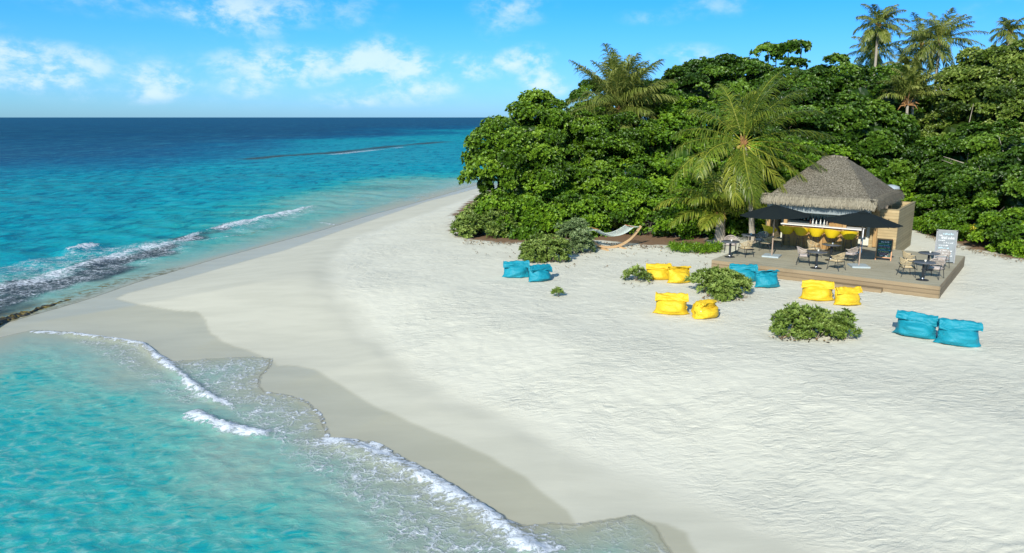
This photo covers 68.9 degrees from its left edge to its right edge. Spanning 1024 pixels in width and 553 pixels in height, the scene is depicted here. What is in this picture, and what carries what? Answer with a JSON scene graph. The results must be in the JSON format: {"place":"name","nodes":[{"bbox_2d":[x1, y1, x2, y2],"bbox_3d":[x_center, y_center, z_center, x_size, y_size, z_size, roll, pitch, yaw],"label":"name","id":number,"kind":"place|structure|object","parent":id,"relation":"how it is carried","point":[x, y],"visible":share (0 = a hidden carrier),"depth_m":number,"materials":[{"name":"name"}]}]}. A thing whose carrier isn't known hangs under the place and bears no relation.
{"place":"outdoors","nodes":[
{"label":"outdoors","id":0,"kind":"place"},
{"bbox_2d":[0,117,706,552],"bbox_3d":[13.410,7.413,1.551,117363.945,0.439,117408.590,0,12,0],"label":"sea water","id":1,"kind":"structure","parent":0,"point":[116,445],"depth_m":22.13,"materials":[{"name":"blue liquid"}]},
{"bbox_2d":[0,185,1023,552],"bbox_3d":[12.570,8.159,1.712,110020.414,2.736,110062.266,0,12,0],"label":"beach sand","id":2,"kind":"structure","parent":0,"point":[420,335],"depth_m":21.14,"materials":[{"name":"white sand"}]},
{"bbox_2d":[0,299,70,324],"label":"rock ledge","id":3,"kind":"object","parent":2,"relation":"on","point":[4,320],"visible":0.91,"depth_m":29.61,"materials":[{"name":"stone"}]},
{"bbox_2d":[450,192,523,237],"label":"beach shrub","id":4,"kind":"object","parent":2,"relation":"on","point":[468,220],"visible":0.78,"depth_m":44.13,"materials":[{"name":"green plant"}]},
{"bbox_2d":[502,260,529,277],"bbox_3d":[0.192,-0.350,33.435,1.373,0.741,0.882,-1,12,-4],"label":"bean bag","id":5,"kind":"object","parent":2,"relation":"on","point":[516,269],"visible":0.95,"depth_m":33.22,"materials":[{"name":"teal fabric"}]},
{"bbox_2d":[456,87,600,207],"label":"sea grape tree","id":6,"kind":"object","parent":2,"relation":"on","point":[524,145],"visible":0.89,"depth_m":45.76,"materials":[{"name":"green plant"}]},
{"bbox_2d":[474,179,598,240],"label":"vine covered bush","id":7,"kind":"object","parent":2,"relation":"on","point":[538,215],"visible":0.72,"depth_m":44.18,"materials":[{"name":"green plant"}]},
{"bbox_2d":[528,264,552,281],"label":"bean bag","id":8,"kind":"object","parent":2,"relation":"on","point":[539,273],"visible":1,"depth_m":32.38,"materials":[{"name":"teal fabric"}]},
{"bbox_2d":[517,232,571,262],"bbox_3d":[1.630,-1.441,37.277,2.760,1.497,2.602,0,12,0],"label":"beach shrub","id":9,"kind":"object","parent":2,"relation":"on","point":[532,249],"visible":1,"depth_m":36.65,"materials":[{"name":"green plant"}]},
{"bbox_2d":[550,285,564,296],"bbox_3d":[1.819,0.614,29.821,0.649,0.479,0.589,0,12,0],"label":"beach shrub","id":10,"kind":"object","parent":2,"relation":"on","point":[557,289],"visible":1,"depth_m":29.76,"materials":[{"name":"green plant"}]},
{"bbox_2d":[554,217,596,253],"bbox_3d":[3.395,-2.183,39.646,2.118,1.887,2.548,-4,13,-19],"label":"beach shrub","id":11,"kind":"object","parent":2,"relation":"on","point":[576,228],"visible":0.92,"depth_m":39.22,"materials":[{"name":"green plant"}]},
{"bbox_2d":[553,106,677,211],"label":"sea grape tree","id":12,"kind":"object","parent":2,"relation":"on","point":[591,148],"visible":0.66,"depth_m":47.41,"materials":[{"name":"green plant"}]},
{"bbox_2d":[594,225,641,250],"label":"hammock stand","id":13,"kind":"object","parent":2,"relation":"on","point":[599,246],"visible":0.82,"depth_m":40.83,"materials":[{"name":"brown wood"}]},
{"bbox_2d":[588,224,637,236],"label":"hammock","id":14,"kind":"object","parent":13,"relation":"hanging from","point":[628,229],"visible":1,"depth_m":40.68,"materials":[{"name":"fabric"}]},
{"bbox_2d":[564,75,677,127],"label":"broadleaf tree","id":15,"kind":"object","parent":2,"relation":"on","point":[576,93],"visible":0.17,"depth_m":59.21,"materials":[{"name":"green plant"}]},
{"bbox_2d":[563,43,680,141],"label":"coconut palm","id":16,"kind":"object","parent":2,"relation":"on","point":[625,78],"visible":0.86,"depth_m":51.66,"materials":[{"name":"green plant"}]},
{"bbox_2d":[553,153,715,239],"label":"vine covered bush","id":17,"kind":"object","parent":2,"relation":"on","point":[635,201],"visible":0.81,"depth_m":44.70,"materials":[{"name":"green plant"}]},
{"bbox_2d":[620,264,653,281],"bbox_3d":[5.415,-0.174,32.501,1.428,0.905,1.348,0,12,0],"label":"beach shrub","id":18,"kind":"object","parent":2,"relation":"on","point":[636,272],"visible":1,"depth_m":32.30,"materials":[{"name":"green plant"}]},
{"bbox_2d":[644,263,671,279],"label":"bean bag","id":19,"kind":"object","parent":2,"relation":"on","point":[659,271],"visible":0.71,"depth_m":32.78,"materials":[{"name":"yellow fabric"}]},
{"bbox_2d":[652,292,689,314],"bbox_3d":[5.830,0.960,27.205,1.148,0.777,0.991,11,17,43],"label":"bean bag","id":20,"kind":"object","parent":2,"relation":"on","point":[668,303],"visible":1,"depth_m":27.00,"materials":[{"name":"yellow fabric"}]},
{"bbox_2d":[623,81,734,210],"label":"broadleaf tree","id":21,"kind":"object","parent":2,"relation":"on","point":[672,114],"visible":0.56,"depth_m":50.60,"materials":[{"name":"green plant"}]},
{"bbox_2d":[667,266,690,282],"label":"bean bag","id":22,"kind":"object","parent":2,"relation":"on","point":[676,274],"visible":0.9,"depth_m":32.13,"materials":[{"name":"yellow fabric"}]},
{"bbox_2d":[665,240,724,254],"bbox_3d":[9.906,-1.564,40.328,3.377,0.604,3.456,3,12,15],"label":"ground plant","id":23,"kind":"object","parent":2,"relation":"on","point":[696,246],"visible":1,"depth_m":39.80,"materials":[{"name":"green plant"}]},
{"bbox_2d":[691,299,718,318],"bbox_3d":[6.915,1.124,26.732,0.977,0.652,0.962,3,12,13],"label":"bean bag","id":24,"kind":"object","parent":2,"relation":"on","point":[705,309],"visible":1,"depth_m":26.44,"materials":[{"name":"yellow fabric"}]},
{"bbox_2d":[649,53,770,125],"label":"broadleaf tree","id":25,"kind":"object","parent":2,"relation":"on","point":[700,77],"visible":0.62,"depth_m":57.49,"materials":[{"name":"green plant"}]},
{"bbox_2d":[654,162,766,242],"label":"coconut palm","id":26,"kind":"object","parent":2,"relation":"on","point":[716,198],"visible":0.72,"depth_m":42.06,"materials":[{"name":"green plant"}]},
{"bbox_2d":[684,264,753,301],"bbox_3d":[8.444,0.179,30.094,2.398,1.294,2.554,-7,14,-31],"label":"beach shrub","id":27,"kind":"object","parent":2,"relation":"on","point":[722,284],"visible":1,"depth_m":29.73,"materials":[{"name":"green plant"}]},
{"bbox_2d":[454,229,1021,342],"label":"leaf litter","id":28,"kind":"object","parent":2,"relation":"on","point":[980,251],"visible":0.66,"depth_m":38.91,"materials":[{"name":"brown plant"}]},
{"bbox_2d":[729,263,757,281],"bbox_3d":[10.088,-0.183,32.636,1.120,0.747,1.015,-7,14,-30],"label":"bean bag","id":29,"kind":"object","parent":2,"relation":"on","point":[749,270],"visible":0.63,"depth_m":32.45,"materials":[{"name":"teal fabric"}]},
{"bbox_2d":[665,69,838,245],"bbox_3d":[13.050,-6.251,40.361,8.603,9.694,6.801,6,14,28],"label":"coconut palm","id":30,"kind":"object","parent":2,"relation":"on","point":[750,124],"visible":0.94,"depth_m":39.52,"materials":[{"name":"green plant"}]},
{"bbox_2d":[694,56,836,189],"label":"broadleaf tree","id":31,"kind":"object","parent":2,"relation":"on","point":[758,76],"visible":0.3,"depth_m":54.16,"materials":[{"name":"green plant"}]},
{"bbox_2d":[754,270,779,287],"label":"bean bag","id":32,"kind":"object","parent":2,"relation":"on","point":[767,278],"visible":1,"depth_m":31.34,"materials":[{"name":"teal fabric"}]},
{"bbox_2d":[749,39,811,67],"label":"broadleaf tree","id":33,"kind":"object","parent":2,"relation":"on","point":[778,51],"visible":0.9,"depth_m":64.35,"materials":[{"name":"green plant"}]},
{"bbox_2d":[686,137,936,236],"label":"vine covered bush","id":34,"kind":"object","parent":2,"relation":"on","point":[735,226],"visible":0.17,"depth_m":47.67,"materials":[{"name":"green plant"}]},
{"bbox_2d":[768,300,863,340],"bbox_3d":[9.853,1.441,24.308,2.951,1.189,1.784,0,12,0],"label":"beach shrub","id":35,"kind":"object","parent":2,"relation":"on","point":[796,316],"visible":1,"depth_m":24.02,"materials":[{"name":"green plant"}]},
{"bbox_2d":[799,279,834,300],"bbox_3d":[11.957,0.522,29.294,1.159,0.762,0.973,-4,13,-18],"label":"bean bag","id":36,"kind":"object","parent":2,"relation":"on","point":[817,290],"visible":1,"depth_m":29.07,"materials":[{"name":"yellow fabric"}]},
{"bbox_2d":[711,238,964,298],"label":"wooden deck","id":37,"kind":"structure","parent":2,"relation":"on","point":[879,276],"depth_m":32.83,"materials":[{"name":"wood"}]},
{"bbox_2d":[721,240,739,257],"bbox_3d":[10.349,-1.299,35.433,0.860,0.755,0.860,9,15,36],"label":"cafe table","id":38,"kind":"object","parent":37,"relation":"on","point":[730,242],"visible":1,"depth_m":35.37,"materials":[{"name":"metal"}]},
{"bbox_2d":[724,235,737,251],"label":"wicker armchair","id":39,"kind":"object","parent":37,"relation":"on","point":[727,244],"visible":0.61,"depth_m":36.74,"materials":[{"name":"wicker"}]},
{"bbox_2d":[737,240,753,257],"bbox_3d":[11.151,-1.355,35.560,0.650,0.819,0.617,-5,13,-23],"label":"wicker armchair","id":40,"kind":"object","parent":37,"relation":"on","point":[746,247],"visible":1,"depth_m":35.36,"materials":[{"name":"wicker"}]},
{"bbox_2d":[741,233,758,249],"bbox_3d":[11.925,-1.728,37.444,0.860,0.755,0.860,4,13,19],"label":"cafe table","id":41,"kind":"object","parent":37,"relation":"on","point":[749,235],"visible":0.74,"depth_m":37.39,"materials":[{"name":"metal"}]},
{"bbox_2d":[753,231,768,248],"bbox_3d":[12.669,-1.858,37.915,0.617,0.819,0.650,-9,15,-37],"label":"wicker armchair","id":42,"kind":"object","parent":37,"relation":"on","point":[759,239],"visible":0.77,"depth_m":37.92,"materials":[{"name":"wicker"}]},
{"bbox_2d":[759,235,774,249],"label":"wicker armchair","id":43,"kind":"object","parent":37,"relation":"on","point":[766,241],"visible":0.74,"depth_m":36.88,"materials":[{"name":"wicker"}]},
{"bbox_2d":[762,224,776,246],"bbox_3d":[13.128,-2.107,38.298,0.644,1.145,0.828,-3,12,-13],"label":"bar stool","id":44,"kind":"object","parent":37,"relation":"on","point":[768,229],"visible":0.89,"depth_m":38.03,"materials":[{"name":"metal"}]},
{"bbox_2d":[740,203,810,257],"bbox_3d":[12.413,-2.216,35.380,2.993,2.570,2.993,7,14,30],"label":"parasol","id":45,"kind":"object","parent":37,"relation":"on","point":[775,211],"visible":1,"depth_m":34.66,"materials":[{"name":"fabric"}]},
{"bbox_2d":[778,226,793,245],"bbox_3d":[13.937,-2.042,37.995,0.827,1.145,0.644,8,14,32],"label":"bar stool","id":46,"kind":"object","parent":37,"relation":"on","point":[784,230],"visible":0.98,"depth_m":37.78,"materials":[{"name":"metal"}]},
{"bbox_2d":[793,227,808,248],"bbox_3d":[14.507,-1.954,37.580,0.827,1.145,0.644,10,15,39],"label":"bar stool","id":47,"kind":"object","parent":37,"relation":"on","point":[801,231],"visible":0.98,"depth_m":37.37,"materials":[{"name":"metal"}]},
{"bbox_2d":[796,246,809,265],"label":"wicker armchair","id":48,"kind":"object","parent":37,"relation":"on","point":[803,253],"visible":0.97,"depth_m":33.48,"materials":[{"name":"wicker"}]},
{"bbox_2d":[806,240,821,257],"bbox_3d":[14.244,-1.297,35.285,0.650,0.819,0.617,-11,16,-42],"label":"wicker armchair","id":49,"kind":"object","parent":37,"relation":"on","point":[811,247],"visible":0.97,"depth_m":35.27,"materials":[{"name":"wicker"}]},
{"bbox_2d":[808,228,823,244],"bbox_3d":[15.106,-1.867,37.170,0.827,1.145,0.644,7,14,31],"label":"bar stool","id":50,"kind":"object","parent":37,"relation":"on","point":[815,232],"visible":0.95,"depth_m":36.94,"materials":[{"name":"metal"}]},
{"bbox_2d":[807,250,827,268],"bbox_3d":[13.384,-0.738,32.803,0.860,0.755,0.860,0,12,2],"label":"cafe table","id":51,"kind":"object","parent":37,"relation":"on","point":[816,252],"visible":1,"depth_m":32.73,"materials":[{"name":"metal"}]},
{"bbox_2d":[759,155,904,252],"bbox_3d":[17.063,-4.139,39.633,5.799,4.563,7.050,9,15,36],"label":"beach bar hut","id":52,"kind":"object","parent":37,"relation":"on","point":[842,185],"visible":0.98,"depth_m":37.87,"materials":[{"name":"grey plant"}]},
{"bbox_2d":[829,222,842,226],"bbox_3d":[16.210,-2.584,37.332,0.640,0.160,0.280,9,15,36],"label":"drinks crate","id":53,"kind":"object","parent":52,"relation":"on","point":[835,224],"visible":0.83,"depth_m":37.23,"materials":[{"name":"brown wood"}]},
{"bbox_2d":[823,229,840,251],"bbox_3d":[15.698,-1.783,36.777,0.828,1.145,0.644,11,16,41],"label":"bar stool","id":54,"kind":"object","parent":37,"relation":"on","point":[829,233],"visible":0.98,"depth_m":36.54,"materials":[{"name":"metal"}]},
{"bbox_2d":[822,243,841,260],"bbox_3d":[14.801,-1.129,34.637,0.860,0.755,0.860,-3,12,-15],"label":"cafe table","id":55,"kind":"object","parent":37,"relation":"on","point":[831,245],"visible":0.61,"depth_m":34.58,"materials":[{"name":"metal"}]},
{"bbox_2d":[827,252,845,270],"bbox_3d":[14.131,-0.688,32.427,0.650,0.819,0.617,-8,14,-33],"label":"wicker armchair","id":56,"kind":"object","parent":37,"relation":"on","point":[838,259],"visible":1,"depth_m":32.28,"materials":[{"name":"wicker"}]},
{"bbox_2d":[840,231,858,252],"bbox_3d":[16.368,-1.687,36.328,0.827,1.145,0.644,6,13,26],"label":"bar stool","id":57,"kind":"object","parent":37,"relation":"on","point":[849,235],"visible":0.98,"depth_m":36.12,"materials":[{"name":"metal"}]},
{"bbox_2d":[841,246,859,262],"bbox_3d":[15.466,-1.027,34.021,0.650,0.819,0.617,-11,16,-42],"label":"wicker armchair","id":58,"kind":"object","parent":37,"relation":"on","point":[853,252],"visible":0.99,"depth_m":33.79,"materials":[{"name":"wicker"}]},
{"bbox_2d":[824,209,902,267],"bbox_3d":[15.408,-1.700,32.961,2.992,2.571,2.993,2,12,8],"label":"parasol","id":59,"kind":"object","parent":37,"relation":"on","point":[864,218],"visible":1,"depth_m":32.21,"materials":[{"name":"fabric"}]},
{"bbox_2d":[875,238,893,260],"bbox_3d":[17.318,-1.268,34.727,0.680,0.998,0.516,7,14,30],"label":"menu board","id":60,"kind":"object","parent":37,"relation":"on","point":[884,247],"visible":1,"depth_m":34.62,"materials":[{"name":"black wood"}]},
{"bbox_2d":[868,201,915,249],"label":"wall","id":61,"kind":"structure","parent":37,"relation":"on","point":[901,213],"depth_m":38.59,"materials":[{"name":"beige wood"}]},
{"bbox_2d":[896,257,915,277],"bbox_3d":[16.437,-0.407,31.114,0.617,0.819,0.650,1,12,6],"label":"wicker armchair","id":62,"kind":"object","parent":37,"relation":"on","point":[903,264],"visible":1,"depth_m":30.90,"materials":[{"name":"wicker"}]},
{"bbox_2d":[902,250,916,268],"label":"wicker armchair","id":63,"kind":"object","parent":37,"relation":"on","point":[910,258],"visible":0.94,"depth_m":32.43,"materials":[{"name":"wicker"}]},
{"bbox_2d":[912,260,935,280],"bbox_3d":[16.761,-0.231,30.426,0.860,0.755,0.860,-7,14,-31],"label":"cafe table","id":64,"kind":"object","parent":37,"relation":"on","point":[927,262],"visible":0.99,"depth_m":30.39,"materials":[{"name":"metal"}]},
{"bbox_2d":[918,251,939,270],"bbox_3d":[18.086,-0.660,32.435,0.860,0.755,0.860,10,16,40],"label":"cafe table","id":65,"kind":"object","parent":37,"relation":"on","point":[928,253],"visible":0.81,"depth_m":32.36,"materials":[{"name":"metal"}]},
{"bbox_2d":[924,258,944,279],"bbox_3d":[17.466,-0.336,30.779,0.617,0.819,0.650,-9,15,-37],"label":"wicker armchair","id":66,"kind":"object","parent":37,"relation":"on","point":[937,268],"visible":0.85,"depth_m":30.78,"materials":[{"name":"wicker"}]},
{"bbox_2d":[932,249,950,269],"bbox_3d":[18.875,-0.767,32.801,0.617,0.819,0.650,-9,15,-37],"label":"wicker armchair","id":67,"kind":"object","parent":37,"relation":"on","point":[948,255],"visible":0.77,"depth_m":32.76,"materials":[{"name":"wicker"}]},
{"bbox_2d":[934,229,957,262],"bbox_3d":[19.868,-1.403,34.212,0.840,1.476,0.601,6,14,28],"label":"chalkboard","id":68,"kind":"object","parent":37,"relation":"on","point":[946,239],"visible":0.81,"depth_m":34.07,"materials":[{"name":"metal"}]},
{"bbox_2d":[766,52,924,190],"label":"broadleaf tree","id":69,"kind":"object","parent":2,"relation":"on","point":[857,120],"visible":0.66,"depth_m":51.24,"materials":[{"name":"green plant"}]},
{"bbox_2d":[834,286,862,305],"bbox_3d":[12.839,0.710,28.571,1.223,0.696,0.810,-3,12,-12],"label":"bean bag","id":70,"kind":"object","parent":2,"relation":"on","point":[844,295],"visible":1,"depth_m":28.34,"materials":[{"name":"yellow fabric"}]},
{"bbox_2d":[847,28,901,75],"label":"coconut palm","id":71,"kind":"object","parent":2,"relation":"on","point":[862,59],"visible":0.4,"depth_m":78.41,"materials":[{"name":"green plant"}]},
{"bbox_2d":[852,3,910,75],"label":"coconut palm","id":72,"kind":"object","parent":2,"relation":"on","point":[877,20],"visible":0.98,"depth_m":70.14,"materials":[{"name":"green plant"}]},
{"bbox_2d":[848,63,953,192],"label":"broadleaf tree","id":73,"kind":"object","parent":2,"relation":"on","point":[925,107],"visible":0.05,"depth_m":57.72,"materials":[{"name":"green plant"}]},
{"bbox_2d":[882,45,927,73],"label":"coconut palm","id":74,"kind":"object","parent":2,"relation":"on","point":[906,60],"visible":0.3,"depth_m":68.98,"materials":[{"name":"green plant"}]},
{"bbox_2d":[875,69,952,113],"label":"coconut palm","id":75,"kind":"object","parent":2,"relation":"on","point":[908,91],"visible":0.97,"depth_m":51.57,"materials":[{"name":"green plant"}]},
{"bbox_2d":[892,310,938,339],"bbox_3d":[13.230,1.545,24.417,1.403,0.795,0.929,8,14,32],"label":"bean bag","id":76,"kind":"object","parent":2,"relation":"on","point":[916,324],"visible":0.95,"depth_m":24.17,"materials":[{"name":"teal fabric"}]},
{"bbox_2d":[884,60,949,115],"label":"coconut palm","id":77,"kind":"object","parent":2,"relation":"on","point":[913,64],"visible":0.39,"depth_m":52.22,"materials":[{"name":"green plant"}]},
{"bbox_2d":[888,12,952,71],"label":"coconut palm","id":78,"kind":"object","parent":2,"relation":"on","point":[919,26],"visible":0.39,"depth_m":72.62,"materials":[{"name":"green plant"}]},
{"bbox_2d":[900,7,989,90],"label":"coconut palm","id":79,"kind":"object","parent":2,"relation":"on","point":[941,32],"visible":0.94,"depth_m":66.42,"materials":[{"name":"green plant"}]},
{"bbox_2d":[933,318,983,347],"bbox_3d":[14.062,1.736,23.494,1.416,0.806,0.898,3,12,14],"label":"bean bag","id":80,"kind":"object","parent":2,"relation":"on","point":[961,333],"visible":1,"depth_m":23.27,"materials":[{"name":"teal fabric"}]},
{"bbox_2d":[899,119,1023,223],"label":"broadleaf tree","id":81,"kind":"object","parent":2,"relation":"on","point":[982,162],"visible":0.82,"depth_m":46.64,"materials":[{"name":"green plant"}]},
{"bbox_2d":[908,38,1023,154],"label":"broadleaf tree","id":82,"kind":"object","parent":2,"relation":"on","point":[986,85],"visible":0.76,"depth_m":52.51,"materials":[{"name":"green plant"}]},
{"bbox_2d":[908,193,1023,257],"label":"leafy hedge","id":83,"kind":"object","parent":2,"relation":"on","point":[998,228],"visible":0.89,"depth_m":41.91,"materials":[{"name":"green plant"}]},
{"bbox_2d":[989,17,1023,48],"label":"coconut palm","id":84,"kind":"object","parent":2,"relation":"on","point":[1007,29],"visible":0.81,"depth_m":76.16,"materials":[{"name":"green plant"}]},
{"bbox_2d":[1007,235,1023,250],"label":"leafy plant","id":85,"kind":"object","parent":2,"relation":"on","point":[1014,240],"visible":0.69,"depth_m":38.29,"materials":[{"name":"green plant"}]},
{"bbox_2d":[0,0,1023,116],"label":"sky","id":86,"kind":"structure","parent":0,"point":[59,58],"materials":[{"name":"blue"}]},
{"bbox_2d":[885,185,899,208],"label":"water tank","id":87,"kind":"object","parent":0,"point":[895,187],"visible":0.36,"depth_m":48.95,"materials":[{"name":"white plastic"}]}
]}

